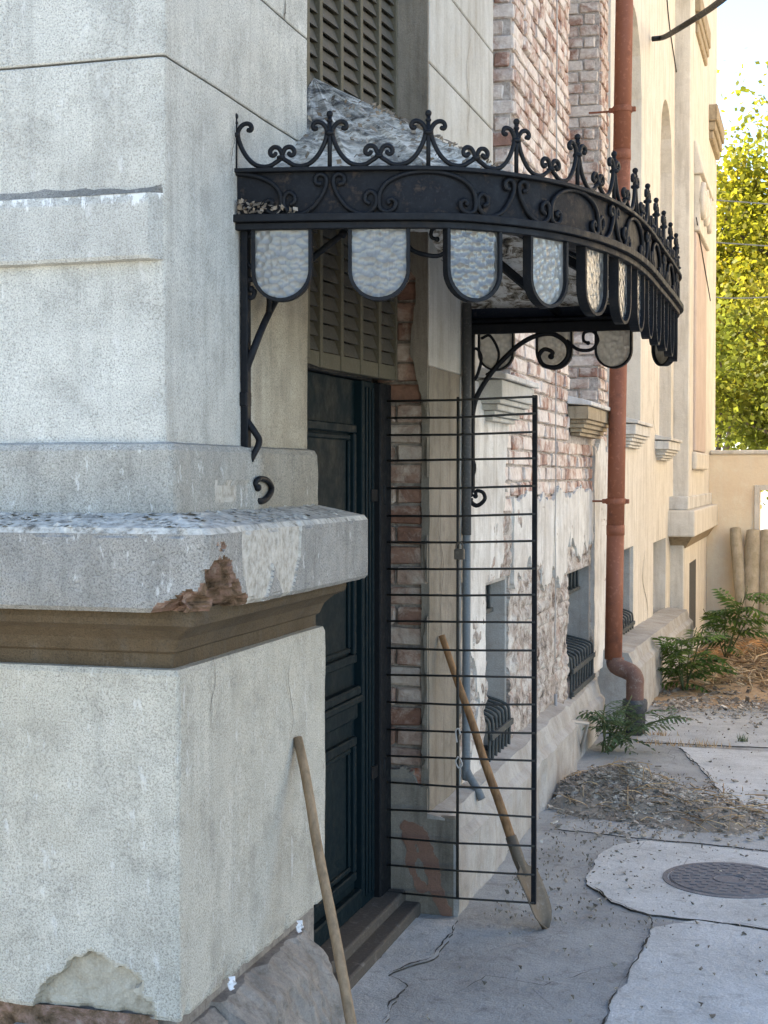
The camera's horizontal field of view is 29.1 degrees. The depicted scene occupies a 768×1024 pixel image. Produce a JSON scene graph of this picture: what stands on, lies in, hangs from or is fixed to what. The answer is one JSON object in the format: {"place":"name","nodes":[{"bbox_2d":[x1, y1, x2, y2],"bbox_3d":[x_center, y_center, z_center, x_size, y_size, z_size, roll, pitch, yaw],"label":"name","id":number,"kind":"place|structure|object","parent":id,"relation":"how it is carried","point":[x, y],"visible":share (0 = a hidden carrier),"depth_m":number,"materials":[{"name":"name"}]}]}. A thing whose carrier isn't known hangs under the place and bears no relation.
{"place":"outdoors","nodes":[
{"label":"outdoors","id":0,"kind":"place"},
{"bbox_2d":[351,490,767,1023],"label":"ground","id":1,"kind":"structure","parent":0,"point":[414,974],"depth_m":5.14,"materials":[{"name":"grey concrete"}]},
{"bbox_2d":[294,736,356,1023],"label":"broomstick","id":2,"kind":"object","parent":1,"relation":"on","point":[336,944],"visible":1,"depth_m":3.66,"materials":[{"name":"brown wood"}]},
{"bbox_2d":[0,0,724,1023],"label":"villa","id":3,"kind":"object","parent":1,"relation":"on","point":[196,638],"visible":0.84,"depth_m":3.70,"materials":[{"name":"paint"}]},
{"bbox_2d":[227,976,236,990],"bbox_3d":[-0.346,1.068,3.346,0.017,0.030,0.035,0,1,16],"label":"paper scrap","id":4,"kind":"object","parent":3,"relation":"on","point":[232,982],"visible":1,"depth_m":3.34,"materials":[{"name":"white paper"}]},
{"bbox_2d":[296,920,303,932],"bbox_3d":[-0.213,1.040,3.704,0.017,0.030,0.035,0,1,16],"label":"paper scrap","id":5,"kind":"object","parent":3,"relation":"on","point":[299,926],"visible":1,"depth_m":3.70,"materials":[{"name":"white paper"}]},
{"bbox_2d":[307,371,385,945],"bbox_3d":[-0.225,0.474,4.721,0.105,1.840,1.310,0,1,16],"label":"door leaf","id":6,"kind":"structure","parent":3,"relation":"in","point":[340,411],"depth_m":5.05,"materials":[{"name":"black wood"}]},
{"bbox_2d":[233,78,683,507],"bbox_3d":[0.349,-0.665,4.687,1.030,1.360,2.568,0,1,16],"label":"entrance canopy","id":7,"kind":"object","parent":3,"relation":"attached to","point":[555,264],"visible":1,"depth_m":3.67,"materials":[{"name":"black metal"}]},
{"bbox_2d":[236,198,297,213],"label":"dead leaves","id":8,"kind":"object","parent":7,"relation":"on","point":[239,202],"visible":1,"depth_m":3.56,"materials":[{"name":"brown plant"}]},
{"bbox_2d":[387,395,537,904],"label":"wire gate","id":9,"kind":"structure","parent":3,"relation":"attached to","point":[533,650],"depth_m":5.24,"materials":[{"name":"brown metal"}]},
{"bbox_2d":[454,541,464,559],"bbox_3d":[0.268,0.136,5.248,0.036,0.065,0.022,0,1,16],"label":"padlock","id":10,"kind":"object","parent":9,"relation":"hanging from","point":[459,554],"visible":1,"depth_m":5.24,"materials":[{"name":"metal"}]},
{"bbox_2d":[462,302,484,800],"bbox_3d":[0.354,0.158,5.831,0.108,1.964,0.037,1,2,40],"label":"conduit pipe","id":11,"kind":"object","parent":3,"relation":"attached to","point":[468,775],"visible":0.94,"depth_m":5.84,"materials":[{"name":"grey metal"}]},
{"bbox_2d":[485,584,492,613],"bbox_3d":[0.419,0.390,6.588,0.042,0.146,0.500,0,1,16],"label":"basement window","id":12,"kind":"structure","parent":3,"relation":"in","point":[489,609],"depth_m":6.76,"materials":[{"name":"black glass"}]},
{"bbox_2d":[554,0,557,661],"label":"wall cable","id":13,"kind":"object","parent":3,"relation":"attached to","point":[555,370],"depth_m":7.89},
{"bbox_2d":[554,694,588,752],"bbox_3d":[1.037,1.179,8.119,0.094,0.412,0.503,1,2,25],"label":"earth conduit","id":14,"kind":"object","parent":3,"relation":"attached to","point":[585,723],"visible":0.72,"depth_m":8.24,"materials":[{"name":"grey metal"}]},
{"bbox_2d":[567,570,580,593],"bbox_3d":[1.097,0.423,8.908,0.042,0.146,0.910,0,1,16],"label":"basement window","id":15,"kind":"structure","parent":3,"relation":"in","point":[573,577],"depth_m":9.14,"materials":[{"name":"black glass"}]},
{"bbox_2d":[589,0,647,735],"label":"downpipe","id":16,"kind":"object","parent":3,"relation":"attached to","point":[622,109],"visible":0.89,"depth_m":9.15,"materials":[{"name":"red metal"}]},
{"bbox_2d":[666,0,710,300],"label":"facade wire","id":17,"kind":"object","parent":3,"relation":"attached to","point":[696,217],"visible":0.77,"depth_m":14.70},
{"bbox_2d":[651,0,726,41],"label":"service cable","id":18,"kind":"object","parent":3,"relation":"attached to","point":[714,5],"visible":1,"depth_m":10.74,"materials":[{"name":"black rubber"}]},
{"bbox_2d":[689,559,695,627],"bbox_3d":[3.162,0.865,15.250,0.043,0.720,0.800,0,1,16],"label":"door","id":19,"kind":"structure","parent":3,"relation":"in","point":[692,566],"depth_m":15.22,"materials":[{"name":"grey metal"}]},
{"bbox_2d":[716,200,767,204],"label":"overhead wire","id":20,"kind":"object","parent":3,"relation":"attached to","point":[742,202],"visible":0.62,"depth_m":18.72,"materials":[{"name":"grey metal"}]},
{"bbox_2d":[716,297,767,298],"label":"overhead wire","id":21,"kind":"object","parent":3,"relation":"attached to","point":[741,298],"visible":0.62,"depth_m":18.75,"materials":[{"name":"grey metal"}]},
{"bbox_2d":[716,242,767,246],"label":"overhead wire","id":22,"kind":"object","parent":3,"relation":"attached to","point":[741,244],"visible":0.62,"depth_m":18.73,"materials":[{"name":"grey metal"}]},
{"bbox_2d":[439,634,551,928],"bbox_3d":[0.387,0.964,5.351,0.496,1.010,0.121,1,2,38],"label":"spade","id":23,"kind":"object","parent":1,"relation":"on","point":[541,909],"visible":0.91,"depth_m":5.30,"materials":[{"name":"brown wood"}]},
{"bbox_2d":[426,706,767,1021],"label":"grit","id":24,"kind":"object","parent":1,"relation":"on","point":[591,909],"visible":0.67,"depth_m":5.88,"materials":[{"name":"stone chips"},{"name":"gravel"}]},
{"bbox_2d":[576,695,692,754],"bbox_3d":[1.433,1.243,8.568,0.705,0.344,0.671,0,1,16],"label":"weed","id":25,"kind":"object","parent":1,"relation":"on","point":[613,738],"visible":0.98,"depth_m":8.49,"materials":[{"name":"green plant"}]},
{"bbox_2d":[539,756,767,873],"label":"rubble heap","id":26,"kind":"object","parent":1,"relation":"on","point":[635,792],"visible":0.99,"depth_m":6.98,"materials":[{"name":"gravel"}]},
{"bbox_2d":[647,728,678,735],"bbox_3d":[1.657,1.343,9.089,0.314,0.057,0.085,0,1,16],"label":"grass tuft","id":27,"kind":"object","parent":1,"relation":"on","point":[664,733],"visible":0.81,"depth_m":9.07,"materials":[{"name":"plant"}]},
{"bbox_2d":[636,736,693,746],"bbox_3d":[1.662,1.351,8.744,0.340,0.058,0.094,0,1,16],"label":"grass tuft","id":28,"kind":"object","parent":1,"relation":"on","point":[655,740],"visible":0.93,"depth_m":8.74,"materials":[{"name":"plant"}]},
{"bbox_2d":[652,626,738,692],"bbox_3d":[2.267,1.145,11.008,0.741,0.620,0.760,0,1,16],"label":"sapling","id":29,"kind":"object","parent":1,"relation":"on","point":[676,671],"visible":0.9,"depth_m":10.99,"materials":[{"name":"green plant"}]},
{"bbox_2d":[629,638,767,740],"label":"yard litter","id":30,"kind":"object","parent":1,"relation":"on","point":[745,687],"visible":0.83,"depth_m":10.96,"materials":[{"name":"plant"}]},
{"bbox_2d":[676,738,731,747],"bbox_3d":[1.880,1.351,8.715,0.331,0.060,0.100,0,1,16],"label":"grass tuft","id":31,"kind":"object","parent":1,"relation":"on","point":[706,744],"visible":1,"depth_m":8.70,"materials":[{"name":"plant"}]},
{"bbox_2d":[662,862,767,898],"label":"manhole cover","id":32,"kind":"object","parent":1,"relation":"on","point":[704,878],"visible":1,"depth_m":5.82,"materials":[{"name":"metal"}]},
{"bbox_2d":[693,633,767,658],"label":"earth heap","id":33,"kind":"object","parent":1,"relation":"on","point":[742,645],"visible":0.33,"depth_m":14.50,"materials":[{"name":"soil"}]},
{"bbox_2d":[690,586,767,660],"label":"sapling","id":34,"kind":"object","parent":33,"relation":"on","point":[713,616],"visible":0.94,"depth_m":13.61,"materials":[{"name":"green plant"}]},
{"bbox_2d":[707,450,767,637],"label":"yard wall","id":35,"kind":"structure","parent":1,"relation":"on","point":[738,481],"depth_m":17.17,"materials":[{"name":"beige paint"}]},
{"bbox_2d":[754,485,767,529],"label":"window frame","id":36,"kind":"structure","parent":35,"relation":"in","point":[757,488],"depth_m":17.06,"materials":[{"name":"beige paint"}]},
{"bbox_2d":[730,527,744,640],"bbox_3d":[4.055,0.843,16.819,0.152,1.334,0.575,0,1,-2],"label":"leaning post","id":37,"kind":"object","parent":1,"relation":"on","point":[737,550],"visible":0.63,"depth_m":16.84,"materials":[{"name":"wood"}]},
{"bbox_2d":[715,249,764,449],"bbox_3d":[8.595,-3.177,32.300,5.852,8.574,6.824,-1,2,-40],"label":"tree","id":38,"kind":"object","parent":1,"relation":"on","point":[739,423],"depth_m":32.49,"materials":[{"name":"green plant"}]},
{"bbox_2d":[715,250,767,508],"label":"tree","id":39,"kind":"object","parent":1,"relation":"on","point":[753,424],"visible":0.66,"depth_m":21.39,"materials":[{"name":"green plant"}]},
{"bbox_2d":[715,173,767,449],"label":"tree","id":40,"kind":"object","parent":1,"relation":"on","point":[723,260],"visible":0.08,"depth_m":26.12,"materials":[{"name":"green plant"}]},
{"bbox_2d":[716,114,767,413],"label":"tree","id":41,"kind":"object","parent":1,"relation":"on","point":[741,163],"visible":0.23,"depth_m":28.47,"materials":[{"name":"green plant"}]},
{"bbox_2d":[717,47,767,171],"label":"tree","id":42,"kind":"object","parent":1,"relation":"on","point":[758,136],"visible":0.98,"depth_m":23.81,"materials":[{"name":"yellow plant"}]},
{"bbox_2d":[737,734,747,741],"bbox_3d":[2.150,1.347,8.872,0.081,0.060,0.062,0,1,16],"label":"grass tuft","id":43,"kind":"object","parent":1,"relation":"on","point":[740,738],"visible":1,"depth_m":8.87,"materials":[{"name":"green plant"}]},
{"bbox_2d":[744,529,759,641],"bbox_3d":[4.171,0.859,16.782,0.207,1.320,0.592,0,1,16],"label":"leaning post","id":44,"kind":"object","parent":1,"relation":"on","point":[752,557],"visible":0.66,"depth_m":16.77,"materials":[{"name":"wood"}]},
{"bbox_2d":[758,529,767,641],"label":"leaning post","id":45,"kind":"object","parent":1,"relation":"on","point":[763,580],"visible":0.72,"depth_m":16.72,"materials":[{"name":"wood"}]},
{"bbox_2d":[716,0,767,449],"label":"sky","id":46,"kind":"structure","parent":0,"point":[741,24],"materials":[{"name":"white"}]}
]}

